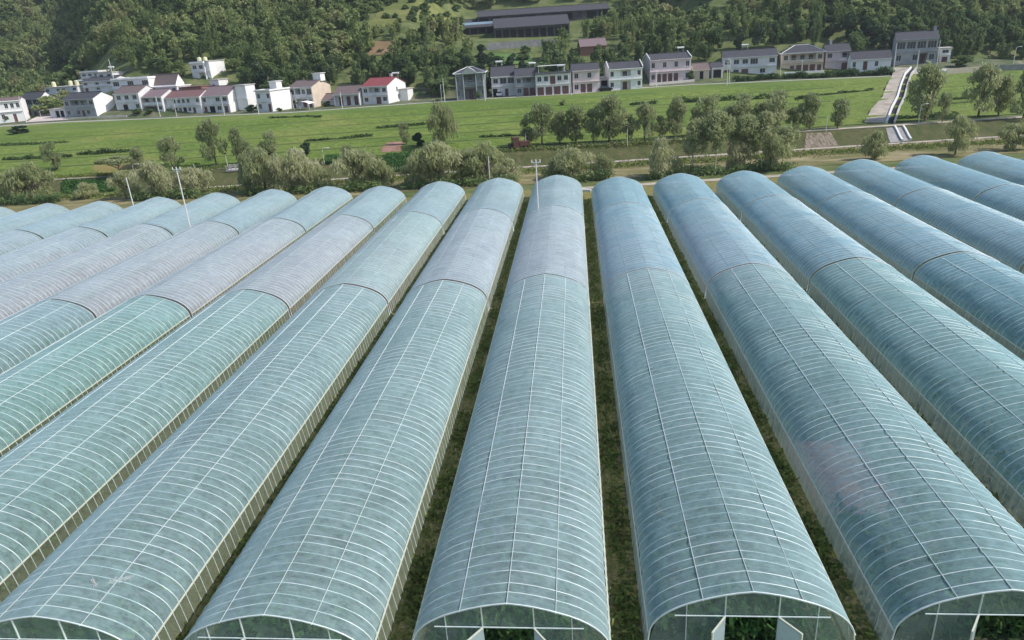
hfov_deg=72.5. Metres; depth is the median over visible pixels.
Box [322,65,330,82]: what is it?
bamboo clump
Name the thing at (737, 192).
polytunnel
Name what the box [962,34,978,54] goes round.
bamboo clump
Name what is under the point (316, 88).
village house
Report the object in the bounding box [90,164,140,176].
stubble field
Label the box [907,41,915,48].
window
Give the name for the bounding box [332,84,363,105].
farm cottage
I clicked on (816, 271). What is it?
soil
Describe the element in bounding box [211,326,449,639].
soil
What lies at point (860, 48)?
broadleaf tree
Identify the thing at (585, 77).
village house
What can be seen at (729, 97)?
hedge
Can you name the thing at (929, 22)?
bamboo clump
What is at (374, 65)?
broadleaf tree
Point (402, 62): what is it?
evergreen tree
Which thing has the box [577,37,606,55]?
hillside house
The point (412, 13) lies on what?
shrubs
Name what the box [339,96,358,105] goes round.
door
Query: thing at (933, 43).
window
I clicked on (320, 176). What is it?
willow tree
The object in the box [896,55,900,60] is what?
window
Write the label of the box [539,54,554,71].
broadleaf tree
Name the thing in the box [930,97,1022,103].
field bank
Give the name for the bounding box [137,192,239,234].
polytunnel
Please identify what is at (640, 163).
undergrowth
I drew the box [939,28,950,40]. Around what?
bamboo clump
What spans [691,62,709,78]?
garage shed
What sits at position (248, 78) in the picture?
bamboo clump
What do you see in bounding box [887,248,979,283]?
soil
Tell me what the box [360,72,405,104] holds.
village house
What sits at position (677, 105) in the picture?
round tree
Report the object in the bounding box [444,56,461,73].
broadleaf tree
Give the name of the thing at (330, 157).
vegetable plot
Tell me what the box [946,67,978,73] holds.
yard wall
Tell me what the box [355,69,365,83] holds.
bamboo clump
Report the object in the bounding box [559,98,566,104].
round tree
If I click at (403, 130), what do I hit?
round tree
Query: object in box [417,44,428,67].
bamboo clump
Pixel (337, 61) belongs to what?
bamboo clump
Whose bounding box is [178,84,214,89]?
old house
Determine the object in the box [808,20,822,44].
bamboo clump
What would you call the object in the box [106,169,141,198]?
willow tree
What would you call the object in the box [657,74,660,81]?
door
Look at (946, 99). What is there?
round tree
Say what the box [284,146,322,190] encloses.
willow tree
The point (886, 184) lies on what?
polytunnel
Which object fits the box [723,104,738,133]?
round tree
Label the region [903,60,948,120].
round tree
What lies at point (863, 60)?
farm cottage
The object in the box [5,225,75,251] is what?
soil
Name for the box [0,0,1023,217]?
ground
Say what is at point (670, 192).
polytunnel
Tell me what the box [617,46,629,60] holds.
broadleaf tree
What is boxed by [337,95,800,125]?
field bank
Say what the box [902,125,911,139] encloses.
spillway wall
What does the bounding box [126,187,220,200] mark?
undergrowth
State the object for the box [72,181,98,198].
willow tree
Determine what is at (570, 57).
bamboo clump
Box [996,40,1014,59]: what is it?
bamboo clump
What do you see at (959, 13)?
broadleaf tree
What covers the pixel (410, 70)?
broadleaf tree
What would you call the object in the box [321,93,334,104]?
garden shed
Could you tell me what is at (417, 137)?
evergreen tree
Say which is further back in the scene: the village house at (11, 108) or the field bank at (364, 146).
the village house at (11, 108)
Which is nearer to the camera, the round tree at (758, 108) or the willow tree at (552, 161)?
the willow tree at (552, 161)
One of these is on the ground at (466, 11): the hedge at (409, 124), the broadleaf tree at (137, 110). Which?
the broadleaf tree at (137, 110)
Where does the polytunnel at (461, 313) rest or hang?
on the soil at (615, 481)
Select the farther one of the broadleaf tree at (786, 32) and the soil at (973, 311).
the broadleaf tree at (786, 32)
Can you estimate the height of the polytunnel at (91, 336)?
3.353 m
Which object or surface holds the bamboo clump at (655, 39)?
on the ground at (466, 11)
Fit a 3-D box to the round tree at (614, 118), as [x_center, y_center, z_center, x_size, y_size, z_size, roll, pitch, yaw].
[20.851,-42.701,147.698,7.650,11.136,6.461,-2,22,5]
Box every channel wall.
[886,66,911,123]
[893,68,915,123]
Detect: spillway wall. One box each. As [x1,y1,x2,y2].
[894,125,903,140]
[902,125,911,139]
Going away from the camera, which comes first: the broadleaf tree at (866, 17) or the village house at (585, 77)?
the village house at (585, 77)
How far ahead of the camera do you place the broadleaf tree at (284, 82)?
230.13 m
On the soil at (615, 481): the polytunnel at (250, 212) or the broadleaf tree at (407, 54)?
the polytunnel at (250, 212)
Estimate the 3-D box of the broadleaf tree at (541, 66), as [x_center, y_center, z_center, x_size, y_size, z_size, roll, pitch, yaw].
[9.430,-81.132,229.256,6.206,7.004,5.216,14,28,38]
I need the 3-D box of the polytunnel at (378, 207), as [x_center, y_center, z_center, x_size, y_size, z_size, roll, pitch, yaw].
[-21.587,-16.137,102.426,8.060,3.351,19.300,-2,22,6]
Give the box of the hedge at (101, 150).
[77,146,139,154]
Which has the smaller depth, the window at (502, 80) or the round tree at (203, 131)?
the round tree at (203, 131)
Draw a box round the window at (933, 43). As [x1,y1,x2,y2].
[927,40,936,47]
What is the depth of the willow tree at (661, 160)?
117.86 m
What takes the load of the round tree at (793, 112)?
on the ground at (466, 11)
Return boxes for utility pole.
[126,178,133,204]
[172,167,190,226]
[531,159,540,208]
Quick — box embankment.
[2,118,1023,192]
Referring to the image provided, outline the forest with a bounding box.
[0,0,1023,114]
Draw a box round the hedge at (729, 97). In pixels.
[682,93,789,101]
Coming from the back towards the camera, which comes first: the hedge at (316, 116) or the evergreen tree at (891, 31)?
the evergreen tree at (891, 31)
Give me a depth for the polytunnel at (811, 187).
95.27 m
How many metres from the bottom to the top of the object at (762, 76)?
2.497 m
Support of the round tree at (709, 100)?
on the ground at (466, 11)
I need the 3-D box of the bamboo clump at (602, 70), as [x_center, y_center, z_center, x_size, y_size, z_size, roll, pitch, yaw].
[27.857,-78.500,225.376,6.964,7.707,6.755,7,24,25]
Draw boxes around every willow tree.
[0,159,55,200]
[0,169,10,198]
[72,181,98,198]
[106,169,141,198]
[128,158,176,196]
[172,164,214,193]
[236,151,262,188]
[237,145,283,189]
[260,156,291,191]
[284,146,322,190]
[308,165,332,187]
[329,146,386,187]
[370,157,395,186]
[397,157,432,184]
[403,138,462,181]
[426,98,459,142]
[441,148,485,180]
[454,138,504,180]
[493,157,521,179]
[541,158,559,175]
[546,145,595,175]
[589,152,615,175]
[647,135,681,176]
[725,138,759,169]
[762,133,792,170]
[860,128,888,159]
[943,114,979,154]
[996,121,1023,150]
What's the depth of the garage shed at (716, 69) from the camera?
226.81 m
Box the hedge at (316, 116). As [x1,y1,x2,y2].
[268,115,321,117]
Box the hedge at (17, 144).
[0,140,68,145]
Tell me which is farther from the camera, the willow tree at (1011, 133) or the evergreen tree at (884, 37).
the evergreen tree at (884, 37)
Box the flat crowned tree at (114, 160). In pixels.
[93,155,132,169]
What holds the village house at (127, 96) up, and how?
on the ground at (466, 11)
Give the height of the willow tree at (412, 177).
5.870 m
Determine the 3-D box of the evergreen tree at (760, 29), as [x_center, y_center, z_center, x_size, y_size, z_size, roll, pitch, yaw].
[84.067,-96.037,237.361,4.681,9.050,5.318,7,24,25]
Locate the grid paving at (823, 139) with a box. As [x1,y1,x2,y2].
[804,132,839,147]
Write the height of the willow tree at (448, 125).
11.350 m
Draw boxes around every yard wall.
[63,115,126,118]
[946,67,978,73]
[991,64,1023,69]
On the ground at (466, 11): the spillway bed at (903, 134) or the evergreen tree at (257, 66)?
the evergreen tree at (257, 66)
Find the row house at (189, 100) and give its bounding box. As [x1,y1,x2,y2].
[163,88,206,112]
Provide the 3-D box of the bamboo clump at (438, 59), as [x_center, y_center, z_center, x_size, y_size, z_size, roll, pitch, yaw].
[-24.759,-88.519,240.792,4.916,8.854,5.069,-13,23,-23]
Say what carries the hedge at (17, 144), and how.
on the ground at (466, 11)
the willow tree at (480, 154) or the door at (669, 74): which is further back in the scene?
the door at (669, 74)
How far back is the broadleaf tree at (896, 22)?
234.29 m
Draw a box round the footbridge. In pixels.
[225,164,238,171]
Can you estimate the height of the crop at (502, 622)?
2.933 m
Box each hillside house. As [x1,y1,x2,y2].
[188,57,207,79]
[203,59,225,78]
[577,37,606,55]
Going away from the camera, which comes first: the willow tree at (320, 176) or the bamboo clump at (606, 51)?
the willow tree at (320, 176)
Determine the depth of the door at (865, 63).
211.08 m
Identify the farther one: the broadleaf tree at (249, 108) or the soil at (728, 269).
the broadleaf tree at (249, 108)
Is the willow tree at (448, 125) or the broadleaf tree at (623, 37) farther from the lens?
the broadleaf tree at (623, 37)
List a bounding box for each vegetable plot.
[61,177,114,193]
[325,154,338,164]
[383,152,413,171]
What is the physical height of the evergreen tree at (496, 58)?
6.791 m
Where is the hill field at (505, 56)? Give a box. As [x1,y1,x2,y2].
[495,53,533,64]
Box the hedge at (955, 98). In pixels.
[911,96,972,99]
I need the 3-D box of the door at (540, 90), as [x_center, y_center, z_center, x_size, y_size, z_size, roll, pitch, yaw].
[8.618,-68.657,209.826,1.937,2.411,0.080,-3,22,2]
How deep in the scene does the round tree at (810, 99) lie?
146.13 m
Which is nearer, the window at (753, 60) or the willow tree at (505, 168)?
the willow tree at (505, 168)
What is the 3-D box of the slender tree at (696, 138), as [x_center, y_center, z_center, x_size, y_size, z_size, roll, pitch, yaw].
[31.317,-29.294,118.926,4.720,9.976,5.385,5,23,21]
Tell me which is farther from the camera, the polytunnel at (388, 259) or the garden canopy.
the garden canopy
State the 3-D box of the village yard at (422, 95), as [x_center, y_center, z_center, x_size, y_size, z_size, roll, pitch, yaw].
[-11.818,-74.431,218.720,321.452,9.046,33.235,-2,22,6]
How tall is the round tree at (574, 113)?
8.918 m
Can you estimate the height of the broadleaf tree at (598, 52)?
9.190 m
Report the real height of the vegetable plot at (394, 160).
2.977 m
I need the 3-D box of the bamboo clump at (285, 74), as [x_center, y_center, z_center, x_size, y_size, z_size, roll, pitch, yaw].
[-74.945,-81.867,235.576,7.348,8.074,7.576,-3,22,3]
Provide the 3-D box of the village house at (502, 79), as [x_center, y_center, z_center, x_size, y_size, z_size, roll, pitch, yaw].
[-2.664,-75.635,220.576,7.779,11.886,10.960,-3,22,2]
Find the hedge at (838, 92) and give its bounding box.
[795,87,873,99]
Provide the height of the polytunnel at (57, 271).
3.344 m
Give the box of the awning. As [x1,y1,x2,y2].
[463,21,492,24]
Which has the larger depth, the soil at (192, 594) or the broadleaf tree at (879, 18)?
the broadleaf tree at (879, 18)
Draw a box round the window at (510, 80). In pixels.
[507,77,513,82]
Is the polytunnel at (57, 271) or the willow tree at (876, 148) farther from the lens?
the willow tree at (876, 148)
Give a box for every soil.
[0,248,143,319]
[0,251,73,282]
[0,322,279,602]
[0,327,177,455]
[0,332,68,378]
[1,159,1023,639]
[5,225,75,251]
[21,318,364,639]
[68,222,139,248]
[88,249,207,317]
[143,219,200,244]
[181,242,293,315]
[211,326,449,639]
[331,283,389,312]
[424,309,605,639]
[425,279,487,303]
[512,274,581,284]
[608,316,839,639]
[705,263,762,294]
[746,308,1023,639]
[789,253,854,289]
[804,441,910,515]
[841,295,1023,520]
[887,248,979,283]
[933,219,1023,272]
[939,289,1023,346]
[950,190,995,207]
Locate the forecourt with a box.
[27,114,66,121]
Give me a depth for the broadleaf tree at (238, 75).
237.21 m
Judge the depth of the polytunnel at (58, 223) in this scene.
104.42 m
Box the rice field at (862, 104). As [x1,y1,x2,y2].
[0,70,1023,177]
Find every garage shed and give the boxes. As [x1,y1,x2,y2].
[47,108,66,117]
[600,76,607,86]
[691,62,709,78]
[709,61,723,78]
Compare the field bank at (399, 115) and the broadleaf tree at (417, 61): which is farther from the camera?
the broadleaf tree at (417, 61)
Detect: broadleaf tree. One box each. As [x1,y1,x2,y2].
[131,108,141,113]
[235,66,245,83]
[244,104,256,111]
[259,79,269,88]
[267,62,279,76]
[277,76,289,86]
[288,63,302,82]
[303,53,322,72]
[367,54,381,76]
[381,58,392,76]
[392,53,405,68]
[401,61,417,83]
[403,50,412,60]
[410,51,423,71]
[424,78,438,96]
[433,77,449,95]
[436,69,448,83]
[444,47,457,64]
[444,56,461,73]
[456,47,473,59]
[457,53,476,67]
[486,71,491,90]
[534,62,547,72]
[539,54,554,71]
[546,43,564,70]
[590,44,603,63]
[617,33,630,49]
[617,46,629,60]
[688,70,694,79]
[708,27,723,50]
[768,20,780,44]
[779,24,792,41]
[791,19,808,40]
[847,30,865,50]
[852,31,868,45]
[857,46,865,50]
[860,14,871,29]
[870,10,888,25]
[887,18,905,29]
[890,7,911,25]
[897,24,909,30]
[907,16,926,30]
[950,55,974,66]
[955,10,965,24]
[960,17,977,34]
[965,8,973,18]
[969,12,981,28]
[975,19,992,33]
[982,16,994,22]
[983,25,1004,52]
[990,13,1004,36]
[1000,21,1023,45]
[1014,37,1023,58]
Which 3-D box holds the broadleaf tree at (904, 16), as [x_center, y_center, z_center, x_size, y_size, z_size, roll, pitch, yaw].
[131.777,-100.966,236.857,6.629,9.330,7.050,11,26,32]
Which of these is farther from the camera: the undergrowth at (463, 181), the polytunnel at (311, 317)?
the undergrowth at (463, 181)
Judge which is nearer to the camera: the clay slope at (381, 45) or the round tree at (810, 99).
the round tree at (810, 99)
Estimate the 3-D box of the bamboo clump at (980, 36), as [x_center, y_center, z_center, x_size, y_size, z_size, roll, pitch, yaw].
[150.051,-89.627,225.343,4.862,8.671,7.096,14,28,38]
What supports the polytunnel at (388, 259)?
on the soil at (615, 481)
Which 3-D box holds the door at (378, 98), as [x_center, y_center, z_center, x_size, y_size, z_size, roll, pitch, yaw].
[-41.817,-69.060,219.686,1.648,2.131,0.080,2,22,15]
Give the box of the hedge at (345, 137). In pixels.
[304,133,372,141]
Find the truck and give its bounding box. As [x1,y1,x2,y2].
[508,137,529,149]
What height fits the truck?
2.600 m
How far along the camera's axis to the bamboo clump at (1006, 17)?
238.00 m
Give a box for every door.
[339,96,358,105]
[376,97,381,103]
[469,89,473,98]
[523,88,528,95]
[530,87,534,94]
[537,87,543,95]
[546,87,551,94]
[550,76,554,83]
[554,86,560,94]
[562,86,568,93]
[581,84,585,92]
[587,83,591,91]
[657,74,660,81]
[662,74,666,81]
[668,73,671,81]
[674,73,677,80]
[809,64,814,70]
[841,62,847,69]
[863,61,867,69]
[919,54,924,62]
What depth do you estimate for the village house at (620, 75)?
210.31 m
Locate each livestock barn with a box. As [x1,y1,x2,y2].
[462,19,493,34]
[477,2,609,21]
[493,14,569,37]
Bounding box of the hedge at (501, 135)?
[479,133,519,137]
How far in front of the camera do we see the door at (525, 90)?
213.52 m
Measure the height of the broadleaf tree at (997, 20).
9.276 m
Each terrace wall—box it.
[649,79,694,85]
[784,70,823,73]
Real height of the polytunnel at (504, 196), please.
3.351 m
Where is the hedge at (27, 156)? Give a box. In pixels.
[1,153,72,159]
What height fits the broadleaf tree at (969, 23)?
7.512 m
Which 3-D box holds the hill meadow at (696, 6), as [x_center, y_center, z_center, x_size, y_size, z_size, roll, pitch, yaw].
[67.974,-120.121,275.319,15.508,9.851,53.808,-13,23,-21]
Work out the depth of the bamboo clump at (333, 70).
235.94 m
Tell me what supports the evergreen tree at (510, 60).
on the ground at (466, 11)
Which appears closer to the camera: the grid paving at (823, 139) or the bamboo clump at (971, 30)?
the grid paving at (823, 139)
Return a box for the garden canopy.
[293,101,314,109]
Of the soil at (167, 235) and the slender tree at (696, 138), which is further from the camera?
the slender tree at (696, 138)
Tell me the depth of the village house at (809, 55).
226.87 m
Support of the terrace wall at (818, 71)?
on the ground at (466, 11)
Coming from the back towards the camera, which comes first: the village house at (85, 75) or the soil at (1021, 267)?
the village house at (85, 75)
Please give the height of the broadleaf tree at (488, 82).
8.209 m
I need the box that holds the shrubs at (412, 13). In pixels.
[363,0,709,63]
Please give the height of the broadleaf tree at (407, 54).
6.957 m
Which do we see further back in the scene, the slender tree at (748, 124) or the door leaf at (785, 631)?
the slender tree at (748, 124)
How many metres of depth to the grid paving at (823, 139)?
141.46 m
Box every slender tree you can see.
[681,117,708,165]
[705,110,736,174]
[727,113,764,161]
[749,109,777,160]
[773,124,801,163]
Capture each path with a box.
[28,116,1021,181]
[71,135,1021,195]
[582,167,894,188]
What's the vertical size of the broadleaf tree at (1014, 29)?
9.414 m
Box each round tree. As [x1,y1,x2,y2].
[39,141,62,169]
[129,146,144,168]
[156,135,184,167]
[194,117,227,165]
[227,124,243,158]
[239,139,251,154]
[257,130,277,156]
[340,143,354,153]
[398,122,409,143]
[519,120,533,142]
[521,100,555,144]
[551,109,568,143]
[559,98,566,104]
[562,103,587,142]
[584,108,603,142]
[593,91,628,141]
[622,113,636,140]
[633,102,657,139]
[652,115,667,137]
[666,95,687,136]
[689,103,705,122]
[694,92,728,130]
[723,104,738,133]
[729,88,752,128]
[750,101,769,118]
[760,85,789,128]
[784,106,802,128]
[797,91,822,129]
[830,95,850,127]
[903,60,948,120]
[935,90,952,121]
[961,62,1003,116]
[992,71,1017,115]
[1009,70,1023,117]
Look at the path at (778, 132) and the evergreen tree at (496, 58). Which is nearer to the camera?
the path at (778, 132)
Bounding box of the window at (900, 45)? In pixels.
[896,42,905,49]
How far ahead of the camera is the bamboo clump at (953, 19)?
231.15 m
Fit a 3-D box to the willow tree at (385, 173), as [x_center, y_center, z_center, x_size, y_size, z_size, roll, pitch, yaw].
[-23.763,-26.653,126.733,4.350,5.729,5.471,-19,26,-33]
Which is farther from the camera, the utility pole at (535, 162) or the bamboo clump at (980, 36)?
the bamboo clump at (980, 36)
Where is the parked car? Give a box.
[598,86,612,91]
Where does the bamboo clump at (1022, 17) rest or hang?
on the ground at (466, 11)
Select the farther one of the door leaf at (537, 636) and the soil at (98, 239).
the soil at (98, 239)
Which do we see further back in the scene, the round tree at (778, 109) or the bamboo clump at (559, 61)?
the bamboo clump at (559, 61)
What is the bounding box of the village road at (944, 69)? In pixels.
[0,68,948,126]
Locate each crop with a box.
[0,274,1023,639]
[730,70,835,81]
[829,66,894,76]
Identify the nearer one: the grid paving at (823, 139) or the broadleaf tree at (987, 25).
the grid paving at (823, 139)
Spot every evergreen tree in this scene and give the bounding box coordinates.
[6,125,28,133]
[251,62,267,85]
[254,69,266,85]
[269,71,278,80]
[299,142,309,154]
[393,58,409,82]
[412,132,424,145]
[460,56,470,68]
[474,44,487,64]
[474,63,489,76]
[487,56,502,70]
[488,60,497,80]
[503,55,513,65]
[518,59,527,67]
[733,28,747,48]
[752,23,766,47]
[822,15,841,36]
[839,12,859,37]
[848,28,863,42]
[859,20,873,37]
[869,25,885,45]
[877,32,890,49]
[885,25,900,49]
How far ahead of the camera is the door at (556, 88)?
209.65 m
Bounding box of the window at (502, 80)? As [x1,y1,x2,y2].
[500,78,506,83]
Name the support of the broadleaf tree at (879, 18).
on the ground at (466, 11)
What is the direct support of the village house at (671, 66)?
on the ground at (466, 11)
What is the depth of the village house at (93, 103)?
232.25 m
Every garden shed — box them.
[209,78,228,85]
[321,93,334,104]
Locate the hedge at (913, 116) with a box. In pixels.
[897,113,949,119]
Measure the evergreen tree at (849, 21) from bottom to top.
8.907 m
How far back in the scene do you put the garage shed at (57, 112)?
236.00 m
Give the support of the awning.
attached to the livestock barn at (532, 26)
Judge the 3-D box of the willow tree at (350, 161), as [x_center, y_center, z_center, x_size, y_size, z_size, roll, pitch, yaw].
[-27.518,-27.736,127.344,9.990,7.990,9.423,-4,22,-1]
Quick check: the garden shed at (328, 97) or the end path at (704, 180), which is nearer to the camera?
the end path at (704, 180)
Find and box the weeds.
[6,188,1012,639]
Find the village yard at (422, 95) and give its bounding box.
[0,59,1023,125]
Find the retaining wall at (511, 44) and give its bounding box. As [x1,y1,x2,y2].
[486,39,555,49]
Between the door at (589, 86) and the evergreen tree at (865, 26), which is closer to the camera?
the door at (589, 86)
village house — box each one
[0,96,30,122]
[22,91,51,115]
[44,80,83,97]
[61,91,114,116]
[79,69,108,80]
[80,75,125,92]
[96,66,125,76]
[109,76,155,91]
[112,84,154,109]
[140,88,171,111]
[153,73,185,86]
[153,84,191,89]
[201,85,238,112]
[253,80,292,111]
[289,72,330,107]
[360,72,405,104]
[490,61,515,96]
[514,62,535,95]
[534,64,569,95]
[569,62,599,92]
[604,59,642,89]
[642,47,691,82]
[721,44,777,73]
[778,44,826,70]
[822,40,850,69]
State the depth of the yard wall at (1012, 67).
190.18 m
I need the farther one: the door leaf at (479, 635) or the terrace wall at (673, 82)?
the terrace wall at (673, 82)
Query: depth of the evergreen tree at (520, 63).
230.66 m
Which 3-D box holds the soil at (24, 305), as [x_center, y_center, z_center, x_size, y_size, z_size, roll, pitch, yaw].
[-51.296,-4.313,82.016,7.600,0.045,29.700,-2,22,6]
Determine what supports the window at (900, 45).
in the tall house at (910, 44)
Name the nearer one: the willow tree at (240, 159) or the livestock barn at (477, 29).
the willow tree at (240, 159)
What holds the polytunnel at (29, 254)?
on the soil at (615, 481)
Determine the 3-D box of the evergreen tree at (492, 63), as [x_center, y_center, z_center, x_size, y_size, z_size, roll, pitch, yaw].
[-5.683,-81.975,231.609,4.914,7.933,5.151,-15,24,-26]
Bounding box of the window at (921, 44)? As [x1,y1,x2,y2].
[917,41,926,47]
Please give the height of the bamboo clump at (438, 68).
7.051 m
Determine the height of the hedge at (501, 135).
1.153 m
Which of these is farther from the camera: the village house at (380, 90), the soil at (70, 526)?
the village house at (380, 90)
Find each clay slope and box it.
[368,40,405,55]
[381,141,402,151]
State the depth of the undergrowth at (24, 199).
133.76 m
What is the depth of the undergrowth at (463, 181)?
123.23 m
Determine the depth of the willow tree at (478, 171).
124.25 m
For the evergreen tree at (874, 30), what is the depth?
230.96 m
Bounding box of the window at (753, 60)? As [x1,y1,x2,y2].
[750,58,757,63]
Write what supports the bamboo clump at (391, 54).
on the ground at (466, 11)
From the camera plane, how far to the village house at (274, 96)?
218.78 m
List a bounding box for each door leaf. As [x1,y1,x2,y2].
[467,628,483,639]
[534,628,545,639]
[711,616,725,639]
[776,617,802,639]
[970,615,979,639]
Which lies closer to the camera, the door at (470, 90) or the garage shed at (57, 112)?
the door at (470, 90)
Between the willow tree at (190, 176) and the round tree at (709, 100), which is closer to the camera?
the willow tree at (190, 176)
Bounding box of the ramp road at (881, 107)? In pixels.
[865,67,908,123]
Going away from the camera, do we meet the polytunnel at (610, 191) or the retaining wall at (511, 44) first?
the polytunnel at (610, 191)
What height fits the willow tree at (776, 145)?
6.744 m
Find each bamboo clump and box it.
[234,66,256,85]
[277,65,299,84]
[293,52,306,73]
[302,67,315,79]
[315,57,330,71]
[321,62,339,84]
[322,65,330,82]
[325,52,344,73]
[348,61,360,74]
[350,71,366,84]
[354,53,364,70]
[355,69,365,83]
[361,51,369,72]
[389,49,398,69]
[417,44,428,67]
[420,65,441,82]
[431,50,444,67]
[435,64,451,79]
[536,40,552,53]
[554,54,568,70]
[556,40,567,56]
[563,47,577,67]
[571,55,583,63]
[591,58,604,67]
[599,51,625,61]
[599,64,604,75]
[603,46,613,61]
[618,38,633,52]
[629,40,645,60]
[641,36,653,53]
[646,34,664,53]
[650,42,663,53]
[663,36,674,52]
[677,39,696,54]
[689,31,700,54]
[691,30,700,48]
[698,41,716,60]
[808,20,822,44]
[878,22,886,37]
[912,4,927,23]
[922,12,940,29]
[930,7,952,28]
[936,35,950,56]
[938,11,946,30]
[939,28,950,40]
[947,12,963,37]
[950,21,968,36]
[951,33,967,57]
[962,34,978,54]
[967,27,982,36]
[972,28,987,54]
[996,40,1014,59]
[1002,13,1015,29]
[1005,15,1020,27]
[1020,12,1023,25]
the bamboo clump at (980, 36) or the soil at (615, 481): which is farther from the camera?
the bamboo clump at (980, 36)
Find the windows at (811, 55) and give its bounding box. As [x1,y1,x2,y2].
[792,54,812,59]
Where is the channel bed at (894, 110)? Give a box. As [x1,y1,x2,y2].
[888,68,914,123]
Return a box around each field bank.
[0,87,829,141]
[3,101,822,154]
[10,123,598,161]
[39,124,707,167]
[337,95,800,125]
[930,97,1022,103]
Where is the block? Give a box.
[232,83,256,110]
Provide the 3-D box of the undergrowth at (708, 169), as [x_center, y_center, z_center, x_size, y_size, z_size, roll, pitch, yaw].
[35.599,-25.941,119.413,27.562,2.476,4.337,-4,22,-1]
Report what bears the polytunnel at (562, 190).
on the soil at (615, 481)
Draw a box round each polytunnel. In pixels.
[0,201,121,250]
[0,203,69,234]
[0,207,15,216]
[0,224,171,318]
[0,227,106,281]
[0,230,40,254]
[0,284,389,639]
[0,290,289,602]
[0,295,190,455]
[0,299,94,371]
[26,221,237,329]
[66,197,180,246]
[123,218,304,326]
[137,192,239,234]
[184,280,488,639]
[202,189,296,233]
[218,215,373,320]
[263,186,352,232]
[314,212,443,312]
[327,186,406,232]
[390,181,465,232]
[409,208,513,310]
[412,274,610,639]
[456,178,523,229]
[504,205,589,301]
[524,175,584,225]
[591,177,654,225]
[595,202,688,301]
[603,268,855,639]
[652,173,724,222]
[668,198,788,294]
[705,264,1023,639]
[715,170,795,220]
[741,195,890,290]
[777,166,870,212]
[808,258,1023,526]
[817,191,989,279]
[834,159,947,205]
[895,155,1022,200]
[895,188,1023,270]
[913,252,1023,360]
[957,151,1023,185]
[974,184,1023,220]
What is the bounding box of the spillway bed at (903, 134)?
[897,127,908,140]
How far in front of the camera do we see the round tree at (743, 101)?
145.17 m
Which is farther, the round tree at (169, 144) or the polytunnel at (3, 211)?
the round tree at (169, 144)
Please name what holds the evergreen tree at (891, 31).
on the ground at (466, 11)
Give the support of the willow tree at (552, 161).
on the ground at (466, 11)
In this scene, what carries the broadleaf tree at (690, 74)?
on the ground at (466, 11)
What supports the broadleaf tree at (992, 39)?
on the ground at (466, 11)
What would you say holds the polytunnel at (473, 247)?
on the soil at (615, 481)
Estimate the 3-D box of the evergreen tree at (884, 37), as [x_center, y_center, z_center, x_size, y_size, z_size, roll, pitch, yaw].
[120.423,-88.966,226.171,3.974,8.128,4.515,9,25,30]
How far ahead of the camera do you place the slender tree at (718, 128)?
115.84 m
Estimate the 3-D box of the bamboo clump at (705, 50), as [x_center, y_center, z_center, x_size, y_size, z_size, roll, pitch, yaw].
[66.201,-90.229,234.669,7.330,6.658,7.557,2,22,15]
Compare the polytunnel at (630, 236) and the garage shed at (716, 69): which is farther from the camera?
the garage shed at (716, 69)
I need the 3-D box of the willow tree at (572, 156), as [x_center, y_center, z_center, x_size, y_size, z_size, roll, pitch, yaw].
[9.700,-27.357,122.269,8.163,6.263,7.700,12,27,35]
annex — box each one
[399,87,413,100]
[936,47,952,61]
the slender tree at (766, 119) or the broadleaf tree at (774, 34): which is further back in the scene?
the broadleaf tree at (774, 34)
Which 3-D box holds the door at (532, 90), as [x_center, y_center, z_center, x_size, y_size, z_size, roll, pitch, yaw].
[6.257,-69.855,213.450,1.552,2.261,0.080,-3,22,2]
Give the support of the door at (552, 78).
in the village house at (553, 83)
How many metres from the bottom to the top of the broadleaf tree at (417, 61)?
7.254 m
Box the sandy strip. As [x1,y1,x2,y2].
[0,138,1023,215]
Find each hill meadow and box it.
[369,0,457,32]
[665,1,726,24]
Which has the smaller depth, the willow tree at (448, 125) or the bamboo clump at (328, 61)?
the willow tree at (448, 125)
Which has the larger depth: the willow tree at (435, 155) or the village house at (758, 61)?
the village house at (758, 61)
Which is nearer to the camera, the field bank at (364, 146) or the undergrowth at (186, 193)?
the undergrowth at (186, 193)
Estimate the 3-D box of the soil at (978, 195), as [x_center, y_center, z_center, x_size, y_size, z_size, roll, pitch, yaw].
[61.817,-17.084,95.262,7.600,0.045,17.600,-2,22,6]
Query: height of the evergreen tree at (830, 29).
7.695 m
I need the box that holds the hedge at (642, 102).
[631,99,657,105]
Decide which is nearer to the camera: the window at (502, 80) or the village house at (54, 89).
the window at (502, 80)
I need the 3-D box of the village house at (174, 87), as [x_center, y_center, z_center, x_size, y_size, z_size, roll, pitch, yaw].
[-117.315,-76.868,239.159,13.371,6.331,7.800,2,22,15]
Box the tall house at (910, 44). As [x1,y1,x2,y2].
[891,26,939,65]
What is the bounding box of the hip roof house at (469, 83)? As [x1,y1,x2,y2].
[452,66,487,100]
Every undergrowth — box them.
[0,192,68,205]
[3,138,1020,201]
[52,132,798,178]
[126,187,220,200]
[235,179,389,195]
[396,174,522,189]
[537,168,615,181]
[641,158,803,180]
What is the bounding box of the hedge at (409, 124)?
[374,122,425,128]
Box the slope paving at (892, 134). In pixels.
[886,127,901,141]
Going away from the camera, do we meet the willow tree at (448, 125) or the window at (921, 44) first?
the willow tree at (448, 125)
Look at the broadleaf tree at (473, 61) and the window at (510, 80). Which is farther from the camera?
the broadleaf tree at (473, 61)
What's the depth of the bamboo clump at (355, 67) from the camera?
235.34 m
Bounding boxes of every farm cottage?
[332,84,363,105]
[847,49,892,71]

